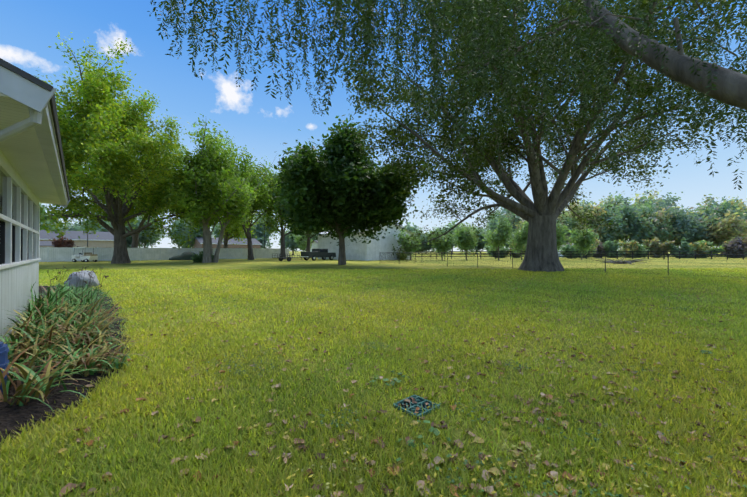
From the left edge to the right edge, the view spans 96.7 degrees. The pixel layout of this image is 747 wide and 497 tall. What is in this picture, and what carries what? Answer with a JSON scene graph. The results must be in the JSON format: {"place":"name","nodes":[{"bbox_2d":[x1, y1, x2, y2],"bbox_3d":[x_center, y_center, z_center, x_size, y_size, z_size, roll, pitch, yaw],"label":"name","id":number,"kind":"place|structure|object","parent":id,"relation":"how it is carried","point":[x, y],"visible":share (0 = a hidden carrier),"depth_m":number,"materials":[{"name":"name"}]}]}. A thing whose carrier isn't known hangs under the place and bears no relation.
{"place":"outdoors","nodes":[
{"label":"outdoors","id":0,"kind":"place"},
{"bbox_2d":[0,260,38,340],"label":"house wall","id":1,"kind":"structure","parent":0,"point":[17,282],"depth_m":5.47,"materials":[{"name":"white paint"}]},
{"bbox_2d":[0,151,40,269],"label":"house window frames","id":2,"kind":"structure","parent":1,"relation":"on","point":[7,169],"depth_m":5.78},
{"bbox_2d":[0,170,33,263],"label":"house window panes","id":3,"kind":"object","parent":2,"relation":"in","point":[3,193],"visible":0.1,"depth_m":5.40,"materials":[{"name":"clear glass"}]},
{"bbox_2d":[0,58,69,200],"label":"house roof","id":4,"kind":"structure","parent":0,"point":[25,75],"depth_m":3.23,"materials":[{"name":"grey"}]},
{"bbox_2d":[0,93,60,204],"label":"soffit","id":5,"kind":"structure","parent":4,"relation":"attached to","point":[22,153],"depth_m":4.51,"materials":[{"name":"white paint"}]},
{"bbox_2d":[0,65,69,207],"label":"fascia board","id":6,"kind":"object","parent":4,"relation":"attached to","point":[24,91],"visible":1,"depth_m":3.06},
{"bbox_2d":[0,109,42,141],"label":"downspout","id":7,"kind":"object","parent":6,"relation":"attached to","point":[34,119],"visible":0.79,"depth_m":3.08,"materials":[{"name":"white metal"}]},
{"bbox_2d":[40,241,54,245],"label":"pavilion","id":8,"kind":"structure","parent":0,"point":[45,243],"depth_m":63.38,"materials":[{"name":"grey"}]},
{"bbox_2d":[40,230,113,247],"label":"house","id":9,"kind":"structure","parent":0,"point":[104,240],"depth_m":77.72,"materials":[{"name":"grey"}]},
{"bbox_2d":[0,251,746,496],"bbox_3d":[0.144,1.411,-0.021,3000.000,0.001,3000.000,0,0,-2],"label":"lawn ground","id":10,"kind":"structure","parent":0,"point":[271,263],"depth_m":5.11,"materials":[{"name":"green plant"}]},
{"bbox_2d":[0,341,8,394],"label":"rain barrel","id":11,"kind":"object","parent":10,"relation":"on","point":[4,349],"visible":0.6,"depth_m":3.14,"materials":[{"name":"blue plastic"}]},
{"bbox_2d":[39,203,58,229],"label":"tree","id":12,"kind":"object","parent":10,"relation":"on","point":[47,222],"depth_m":95.70,"materials":[{"name":"green plant"}]},
{"bbox_2d":[49,236,77,247],"bbox_3d":[-41.937,0.254,44.262,4.316,4.035,4.310,0,0,-18],"label":"red shrub","id":13,"kind":"object","parent":10,"relation":"on","point":[61,242],"visible":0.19,"depth_m":43.94,"materials":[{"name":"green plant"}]},
{"bbox_2d":[0,286,129,442],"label":"garden bed","id":14,"kind":"object","parent":10,"relation":"on","point":[11,416],"visible":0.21,"depth_m":3.10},
{"bbox_2d":[39,266,108,335],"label":"daylily stalks","id":15,"kind":"object","parent":14,"relation":"on","point":[75,289],"visible":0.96,"depth_m":6.28,"materials":[{"name":"brown"}]},
{"bbox_2d":[0,278,159,411],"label":"plants","id":16,"kind":"object","parent":14,"relation":"on","point":[91,361],"visible":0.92,"depth_m":4.33,"materials":[{"name":"green plant"}]},
{"bbox_2d":[54,219,89,230],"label":"tree","id":17,"kind":"object","parent":10,"relation":"on","point":[71,228],"visible":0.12,"depth_m":99.96,"materials":[{"name":"green plant"}]},
{"bbox_2d":[64,270,99,286],"bbox_3d":[-11.230,1.318,12.794,0.789,0.937,1.034,0,-1,42],"label":"garden boulder","id":18,"kind":"object","parent":10,"relation":"on","point":[86,277],"visible":0.48,"depth_m":12.60,"materials":[{"name":"grey stone"}]},
{"bbox_2d":[71,247,97,261],"bbox_3d":[-36.441,0.774,41.911,2.529,1.860,1.320,0,0,6],"label":"golf cart","id":19,"kind":"object","parent":10,"relation":"on","point":[86,256],"visible":1,"depth_m":41.45,"materials":[{"name":"beige"}]},
{"bbox_2d":[94,219,140,247],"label":"tree","id":20,"kind":"object","parent":10,"relation":"on","point":[128,238],"visible":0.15,"depth_m":91.03,"materials":[{"name":"green plant"}]},
{"bbox_2d":[33,32,216,263],"bbox_3d":[-27.750,-8.872,34.592,23.516,24.199,31.226,0,0,-29],"label":"tall tree","id":21,"kind":"object","parent":10,"relation":"on","point":[116,166],"visible":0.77,"depth_m":32.54,"materials":[{"name":"green plant"}]},
{"bbox_2d":[87,180,168,247],"bbox_3d":[-36.419,-5.930,50.460,13.853,15.581,12.218,0,0,-18],"label":"tree","id":22,"kind":"object","parent":10,"relation":"on","point":[135,238],"visible":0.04,"depth_m":50.43,"materials":[{"name":"green plant"}]},
{"bbox_2d":[125,215,167,247],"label":"tree","id":23,"kind":"object","parent":10,"relation":"on","point":[143,239],"visible":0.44,"depth_m":92.81,"materials":[{"name":"green plant"}]},
{"bbox_2d":[39,247,288,261],"bbox_3d":[-32.995,0.800,48.595,45.065,1.900,0.130,0,-1,-42],"label":"white vinyl fence","id":24,"kind":"object","parent":10,"relation":"on","point":[55,254],"visible":0.67,"depth_m":48.61,"materials":[{"name":"white plastic"}]},
{"bbox_2d":[85,218,265,247],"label":"utility poles","id":25,"kind":"object","parent":10,"relation":"on","point":[190,237],"visible":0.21,"depth_m":68.84,"materials":[{"name":"black"}]},
{"bbox_2d":[165,217,187,247],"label":"tree","id":26,"kind":"object","parent":10,"relation":"on","point":[177,244],"visible":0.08,"depth_m":103.80,"materials":[{"name":"green plant"}]},
{"bbox_2d":[169,252,195,259],"bbox_3d":[-28.276,1.103,50.355,4.600,1.280,1.950,0,-1,-42],"label":"covered car","id":27,"kind":"object","parent":10,"relation":"on","point":[185,256],"visible":0.73,"depth_m":49.42,"materials":[{"name":"grey fabric"}]},
{"bbox_2d":[169,218,215,247],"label":"tree","id":28,"kind":"object","parent":10,"relation":"on","point":[185,229],"visible":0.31,"depth_m":91.36,"materials":[{"name":"green plant"}]},
{"bbox_2d":[148,112,257,262],"bbox_3d":[-19.966,-6.718,38.524,13.614,16.914,9.882,0,0,28],"label":"pale tree","id":29,"kind":"object","parent":10,"relation":"on","point":[198,172],"visible":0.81,"depth_m":37.25,"materials":[{"name":"green plant"}]},
{"bbox_2d":[191,251,214,262],"bbox_3d":[-20.546,1.196,40.336,3.050,2.123,2.372,0,0,-2],"label":"bush","id":30,"kind":"object","parent":10,"relation":"on","point":[197,259],"visible":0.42,"depth_m":39.82,"materials":[{"name":"green plant"}]},
{"bbox_2d":[163,174,249,254],"bbox_3d":[-23.197,-5.403,46.031,9.740,14.399,9.466,0,0,24],"label":"tree","id":31,"kind":"object","parent":10,"relation":"on","point":[210,224],"visible":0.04,"depth_m":46.17,"materials":[{"name":"green plant"}]},
{"bbox_2d":[211,224,224,237],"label":"tree","id":32,"kind":"object","parent":10,"relation":"on","point":[216,232],"visible":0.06,"depth_m":114.30,"materials":[{"name":"green plant"}]},
{"bbox_2d":[192,237,261,247],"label":"house","id":33,"kind":"structure","parent":10,"relation":"on","point":[198,241],"depth_m":93.71,"materials":[{"name":"paint"}]},
{"bbox_2d":[185,154,272,262],"bbox_3d":[-18.025,-5.320,39.934,11.143,14.227,10.994,0,0,-2],"label":"pale leaning tree","id":34,"kind":"object","parent":10,"relation":"on","point":[218,248],"visible":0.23,"depth_m":39.81,"materials":[{"name":"green plant"}]},
{"bbox_2d":[212,211,256,247],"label":"tree","id":35,"kind":"object","parent":10,"relation":"on","point":[227,235],"visible":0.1,"depth_m":58.80,"materials":[{"name":"green plant"}]},
{"bbox_2d":[215,135,280,259],"bbox_3d":[-18.918,-7.664,50.929,15.305,19.008,13.794,0,0,-2],"label":"tree","id":36,"kind":"object","parent":10,"relation":"on","point":[253,174],"visible":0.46,"depth_m":49.53,"materials":[{"name":"green plant"}]},
{"bbox_2d":[245,215,275,247],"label":"tree","id":37,"kind":"object","parent":10,"relation":"on","point":[259,232],"visible":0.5,"depth_m":109.51,"materials":[{"name":"green plant"}]},
{"bbox_2d":[254,157,307,258],"bbox_3d":[-14.477,-6.838,55.695,10.888,17.421,12.766,0,0,-30],"label":"tree","id":38,"kind":"object","parent":10,"relation":"on","point":[273,223],"visible":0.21,"depth_m":54.04,"materials":[{"name":"green plant"}]},
{"bbox_2d":[275,230,301,254],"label":"tree","id":39,"kind":"object","parent":10,"relation":"on","point":[290,244],"visible":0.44,"depth_m":110.38,"materials":[{"name":"green plant"}]},
{"bbox_2d":[277,254,301,260],"bbox_3d":[-11.565,1.220,45.692,2.140,1.020,4.320,0,-1,40],"label":"utility trailer","id":40,"kind":"object","parent":10,"relation":"on","point":[282,257],"visible":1,"depth_m":45.27,"materials":[{"name":"grey metal"}]},
{"bbox_2d":[272,214,325,251],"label":"tree","id":41,"kind":"object","parent":10,"relation":"on","point":[308,244],"depth_m":61.49,"materials":[{"name":"green plant"}]},
{"bbox_2d":[294,232,315,251],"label":"young tree","id":42,"kind":"object","parent":10,"relation":"on","point":[302,244],"visible":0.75,"depth_m":70.84,"materials":[{"name":"green plant"}]},
{"bbox_2d":[310,240,317,251],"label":"door","id":43,"kind":"structure","parent":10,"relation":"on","point":[314,245],"depth_m":75.29,"materials":[{"name":"white paint"}]},
{"bbox_2d":[300,249,335,260],"bbox_3d":[-8.141,0.895,49.315,1.980,1.720,5.500,0,-1,40],"label":"pickup truck","id":44,"kind":"object","parent":10,"relation":"on","point":[323,254],"visible":1,"depth_m":48.47,"materials":[{"name":"grey paint"}]},
{"bbox_2d":[272,112,427,264],"bbox_3d":[-2.637,-5.371,33.447,15.016,14.159,15.540,0,0,-2],"label":"maple","id":45,"kind":"object","parent":10,"relation":"on","point":[338,190],"visible":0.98,"depth_m":29.63,"materials":[{"name":"green plant"}]},
{"bbox_2d":[318,224,413,260],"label":"white barn","id":46,"kind":"structure","parent":10,"relation":"on","point":[374,249],"depth_m":50.33,"materials":[{"name":"metal"}]},
{"bbox_2d":[396,250,406,259],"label":"yellow shrub","id":47,"kind":"object","parent":10,"relation":"on","point":[404,258],"visible":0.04,"depth_m":50.81,"materials":[{"name":"green plant"}]},
{"bbox_2d":[58,275,746,496],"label":"fallen leaves","id":48,"kind":"object","parent":10,"relation":"on","point":[489,471],"visible":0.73,"depth_m":2.63,"materials":[{"name":"plant"}]},
{"bbox_2d":[394,230,421,259],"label":"young tree","id":49,"kind":"object","parent":10,"relation":"on","point":[406,247],"visible":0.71,"depth_m":49.84,"materials":[{"name":"green plant"}]},
{"bbox_2d":[404,222,416,234],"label":"tree","id":50,"kind":"object","parent":10,"relation":"on","point":[408,226],"visible":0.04,"depth_m":126.25,"materials":[{"name":"green plant"}]},
{"bbox_2d":[380,252,444,262],"bbox_3d":[5.199,1.088,41.111,12.084,1.320,0.084,0,-1,-42],"label":"chain link fence","id":51,"kind":"object","parent":10,"relation":"on","point":[413,255],"visible":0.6,"depth_m":40.93,"materials":[{"name":"grey metal"}]},
{"bbox_2d":[393,394,439,418],"bbox_3d":[0.384,1.428,2.988,0.305,0.048,0.305,0,-1,-42],"label":"drain grate","id":52,"kind":"object","parent":10,"relation":"on","point":[419,400],"visible":0.69,"depth_m":2.98,"materials":[{"name":"teal metal"}]},
{"bbox_2d":[410,226,428,250],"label":"tree","id":53,"kind":"object","parent":10,"relation":"on","point":[426,240],"visible":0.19,"depth_m":127.66,"materials":[{"name":"green plant"}]},
{"bbox_2d":[417,232,434,253],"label":"tree","id":54,"kind":"object","parent":10,"relation":"on","point":[429,247],"visible":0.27,"depth_m":128.13,"materials":[{"name":"green plant"}]},
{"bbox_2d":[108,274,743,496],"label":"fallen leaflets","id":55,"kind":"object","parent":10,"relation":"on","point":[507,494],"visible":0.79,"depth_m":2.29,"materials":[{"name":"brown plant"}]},
{"bbox_2d":[426,224,454,254],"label":"tree","id":56,"kind":"object","parent":10,"relation":"on","point":[446,234],"visible":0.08,"depth_m":124.16,"materials":[{"name":"green plant"}]},
{"bbox_2d":[425,227,457,259],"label":"young tree","id":57,"kind":"object","parent":10,"relation":"on","point":[445,245],"visible":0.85,"depth_m":48.53,"materials":[{"name":"green plant"}]},
{"bbox_2d":[148,0,746,190],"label":"tree limb","id":58,"kind":"object","parent":10,"relation":"on","point":[716,82],"visible":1,"depth_m":4.85,"materials":[{"name":"green plant"}]},
{"bbox_2d":[443,220,461,253],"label":"tree","id":59,"kind":"object","parent":10,"relation":"on","point":[453,223],"visible":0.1,"depth_m":129.04,"materials":[{"name":"green plant"}]},
{"bbox_2d":[451,222,480,259],"bbox_3d":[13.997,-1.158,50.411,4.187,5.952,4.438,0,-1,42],"label":"young tree","id":60,"kind":"object","parent":10,"relation":"on","point":[466,242],"visible":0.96,"depth_m":49.72,"materials":[{"name":"green plant"}]},
{"bbox_2d":[471,226,486,252],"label":"tree","id":61,"kind":"object","parent":10,"relation":"on","point":[480,245],"visible":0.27,"depth_m":125.48,"materials":[{"name":"green plant"}]},
{"bbox_2d":[483,245,509,257],"bbox_3d":[24.193,0.494,65.020,4.743,3.532,4.710,0,0,-2],"label":"field shrub","id":62,"kind":"object","parent":10,"relation":"on","point":[487,248],"visible":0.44,"depth_m":64.04,"materials":[{"name":"green plant"}]},
{"bbox_2d":[482,215,515,259],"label":"young tree","id":63,"kind":"object","parent":10,"relation":"on","point":[498,238],"visible":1,"depth_m":48.78,"materials":[{"name":"green plant"}]},
{"bbox_2d":[478,211,520,247],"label":"tree","id":64,"kind":"object","parent":10,"relation":"on","point":[492,225],"visible":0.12,"depth_m":106.19,"materials":[{"name":"green plant"}]},
{"bbox_2d":[486,206,518,229],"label":"tree","id":65,"kind":"object","parent":10,"relation":"on","point":[502,213],"visible":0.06,"depth_m":112.45,"materials":[{"name":"green plant"}]},
{"bbox_2d":[496,209,519,230],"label":"tree","id":66,"kind":"object","parent":10,"relation":"on","point":[509,219],"visible":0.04,"depth_m":106.51,"materials":[{"name":"green plant"}]},
{"bbox_2d":[503,221,527,259],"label":"young tree","id":67,"kind":"object","parent":10,"relation":"on","point":[521,237],"visible":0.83,"depth_m":49.95,"materials":[{"name":"green plant"}]},
{"bbox_2d":[509,243,524,257],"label":"field shrub","id":68,"kind":"object","parent":10,"relation":"on","point":[515,250],"visible":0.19,"depth_m":63.22,"materials":[{"name":"green plant"}]},
{"bbox_2d":[514,218,524,229],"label":"tree","id":69,"kind":"object","parent":10,"relation":"on","point":[519,224],"depth_m":102.74,"materials":[{"name":"green plant"}]},
{"bbox_2d":[338,0,746,271],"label":"tree","id":70,"kind":"object","parent":10,"relation":"on","point":[541,213],"visible":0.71,"depth_m":21.38,"materials":[{"name":"green plant"}]},
{"bbox_2d":[556,222,569,250],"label":"young tree","id":71,"kind":"object","parent":10,"relation":"on","point":[560,235],"visible":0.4,"depth_m":49.27,"materials":[{"name":"green plant"}]},
{"bbox_2d":[380,252,746,277],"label":"chain link fence","id":72,"kind":"object","parent":10,"relation":"on","point":[477,253],"visible":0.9,"depth_m":20.80,"materials":[{"name":"grey metal"}]},
{"bbox_2d":[556,215,580,242],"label":"tree","id":73,"kind":"object","parent":10,"relation":"on","point":[565,221],"visible":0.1,"depth_m":96.46,"materials":[{"name":"green plant"}]},
{"bbox_2d":[559,244,580,257],"bbox_3d":[37.157,0.842,62.530,3.869,3.350,4.208,0,0,33],"label":"field shrub","id":74,"kind":"object","parent":10,"relation":"on","point":[568,247],"visible":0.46,"depth_m":61.67,"materials":[{"name":"green plant"}]},
{"bbox_2d":[561,211,591,235],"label":"tree","id":75,"kind":"object","parent":10,"relation":"on","point":[570,223],"visible":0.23,"depth_m":96.85,"materials":[{"name":"green plant"}]},
{"bbox_2d":[411,251,746,258],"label":"rail fence","id":76,"kind":"object","parent":10,"relation":"on","point":[664,256],"visible":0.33,"depth_m":55.70,"materials":[{"name":"black wood"}]},
{"bbox_2d":[569,224,598,259],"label":"young tree","id":77,"kind":"object","parent":10,"relation":"on","point":[587,240],"visible":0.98,"depth_m":51.31,"materials":[{"name":"green plant"}]},
{"bbox_2d":[570,239,599,257],"bbox_3d":[39.697,-0.187,63.218,4.376,5.028,4.868,0,0,-2],"label":"field shrub","id":78,"kind":"object","parent":10,"relation":"on","point":[594,245],"visible":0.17,"depth_m":61.80,"materials":[{"name":"green plant"}]},
{"bbox_2d":[564,200,607,244],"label":"tree","id":79,"kind":"object","parent":10,"relation":"on","point":[600,209],"visible":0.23,"depth_m":96.22,"materials":[{"name":"green plant"}]},
{"bbox_2d":[579,199,609,209],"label":"tree","id":80,"kind":"object","parent":10,"relation":"on","point":[588,202],"visible":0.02,"depth_m":116.77,"materials":[{"name":"green plant"}]},
{"bbox_2d":[580,201,612,241],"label":"tree","id":81,"kind":"object","parent":10,"relation":"on","point":[587,203],"visible":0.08,"depth_m":97.05,"materials":[{"name":"green plant"}]},
{"bbox_2d":[590,241,608,257],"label":"field shrub","id":82,"kind":"object","parent":10,"relation":"on","point":[600,246],"visible":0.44,"depth_m":66.66,"materials":[{"name":"green plant"}]},
{"bbox_2d":[594,195,626,209],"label":"tree","id":83,"kind":"object","parent":10,"relation":"on","point":[610,201],"visible":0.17,"depth_m":113.85,"materials":[{"name":"green plant"}]},
{"bbox_2d":[595,202,631,244],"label":"tree","id":84,"kind":"object","parent":10,"relation":"on","point":[617,220],"visible":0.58,"depth_m":95.08,"materials":[{"name":"green plant"}]},
{"bbox_2d":[602,238,624,257],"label":"field shrub","id":85,"kind":"object","parent":10,"relation":"on","point":[611,245],"visible":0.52,"depth_m":66.16,"materials":[{"name":"green plant"}]},
{"bbox_2d":[596,208,631,244],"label":"tree","id":86,"kind":"object","parent":10,"relation":"on","point":[622,233],"visible":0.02,"depth_m":99.02,"materials":[{"name":"green plant"}]},
{"bbox_2d":[590,257,647,264],"bbox_3d":[26.573,1.294,35.774,5.439,0.797,5.351,0,-1,-38],"label":"brush pile","id":87,"kind":"object","parent":10,"relation":"on","point":[621,262],"depth_m":35.30,"materials":[{"name":"grey"}]},
{"bbox_2d":[618,240,638,257],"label":"field shrub","id":88,"kind":"object","parent":10,"relation":"on","point":[630,246],"visible":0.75,"depth_m":66.38,"materials":[{"name":"green plant"}]},
{"bbox_2d":[607,191,665,211],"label":"tree","id":89,"kind":"object","parent":10,"relation":"on","point":[619,197],"visible":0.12,"depth_m":110.84,"materials":[{"name":"green plant"}]},
{"bbox_2d":[615,198,659,244],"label":"tree","id":90,"kind":"object","parent":10,"relation":"on","point":[634,230],"visible":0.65,"depth_m":96.00,"materials":[{"name":"green plant"}]},
{"bbox_2d":[626,243,650,257],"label":"field shrub","id":91,"kind":"object","parent":10,"relation":"on","point":[642,248],"visible":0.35,"depth_m":66.56,"materials":[{"name":"green plant"}]},
{"bbox_2d":[625,207,669,243],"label":"tree","id":92,"kind":"object","parent":10,"relation":"on","point":[655,221],"visible":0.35,"depth_m":95.21,"materials":[{"name":"green plant"}]},
{"bbox_2d":[631,190,676,209],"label":"tree","id":93,"kind":"object","parent":10,"relation":"on","point":[654,196],"visible":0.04,"depth_m":113.45,"materials":[{"name":"green plant"}]},
{"bbox_2d":[636,199,675,255],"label":"tree","id":94,"kind":"object","parent":10,"relation":"on","point":[666,225],"visible":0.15,"depth_m":95.90,"materials":[{"name":"green plant"}]},
{"bbox_2d":[642,237,674,257],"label":"field shrub","id":95,"kind":"object","parent":10,"relation":"on","point":[654,244],"visible":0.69,"depth_m":66.62,"materials":[{"name":"green plant"}]},
{"bbox_2d":[659,192,682,206],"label":"tree","id":96,"kind":"object","parent":10,"relation":"on","point":[672,200],"visible":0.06,"depth_m":115.75,"materials":[{"name":"green plant"}]},
{"bbox_2d":[656,204,690,255],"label":"tree","id":97,"kind":"object","parent":10,"relation":"on","point":[676,233],"visible":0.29,"depth_m":95.61,"materials":[{"name":"green plant"}]},
{"bbox_2d":[665,237,696,257],"bbox_3d":[59.746,0.017,64.384,4.008,4.688,4.671,0,-1,-40],"label":"field shrub","id":98,"kind":"object","parent":10,"relation":"on","point":[685,246],"visible":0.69,"depth_m":63.79,"materials":[{"name":"green plant"}]},
{"bbox_2d":[652,195,711,244],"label":"tree","id":99,"kind":"object","parent":10,"relation":"on","point":[679,222],"visible":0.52,"depth_m":94.79,"materials":[{"name":"green plant"}]},
{"bbox_2d":[674,208,704,247],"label":"tree","id":100,"kind":"object","parent":10,"relation":"on","point":[695,214],"visible":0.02,"depth_m":96.38,"materials":[{"name":"green plant"}]},
{"bbox_2d":[689,242,711,257],"bbox_3d":[63.020,0.445,65.276,4.941,3.706,4.741,0,0,-2],"label":"field shrub","id":101,"kind":"object","parent":10,"relation":"on","point":[699,247],"visible":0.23,"depth_m":64.10,"materials":[{"name":"green plant"}]},
{"bbox_2d":[681,207,721,244],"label":"tree","id":102,"kind":"object","parent":10,"relation":"on","point":[707,221],"visible":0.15,"depth_m":96.07,"materials":[{"name":"green plant"}]},
{"bbox_2d":[695,240,725,257],"bbox_3d":[65.316,0.262,65.015,5.284,4.007,4.334,0,-1,40],"label":"field shrub","id":103,"kind":"object","parent":10,"relation":"on","point":[708,244],"visible":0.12,"depth_m":64.78,"materials":[{"name":"green plant"}]},
{"bbox_2d":[690,195,746,255],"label":"tree","id":104,"kind":"object","parent":10,"relation":"on","point":[723,209],"visible":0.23,"depth_m":96.48,"materials":[{"name":"green plant"}]},
{"bbox_2d":[696,194,746,253],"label":"tree","id":105,"kind":"object","parent":10,"relation":"on","point":[708,200],"visible":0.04,"depth_m":108.44,"materials":[{"name":"green plant"}]},
{"bbox_2d":[706,208,746,247],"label":"tree","id":106,"kind":"object","parent":10,"relation":"on","point":[727,228],"visible":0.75,"depth_m":90.91,"materials":[{"name":"green plant"}]},
{"bbox_2d":[721,236,746,257],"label":"field shrub","id":107,"kind":"object","parent":10,"relation":"on","point":[734,244],"visible":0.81,"depth_m":63.79,"materials":[{"name":"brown plant"}]},
{"bbox_2d":[722,196,746,219],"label":"tree","id":108,"kind":"object","parent":10,"relation":"on","point":[740,206],"visible":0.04,"depth_m":100.57,"materials":[{"name":"green plant"}]},
{"bbox_2d":[0,0,746,250],"label":"sky","id":109,"kind":"structure","parent":0,"point":[259,121],"materials":[{"name":"blue"}]},
{"bbox_2d":[557,243,572,255],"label":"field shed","id":110,"kind":"structure","parent":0,"point":[559,253],"depth_m":74.18,"materials":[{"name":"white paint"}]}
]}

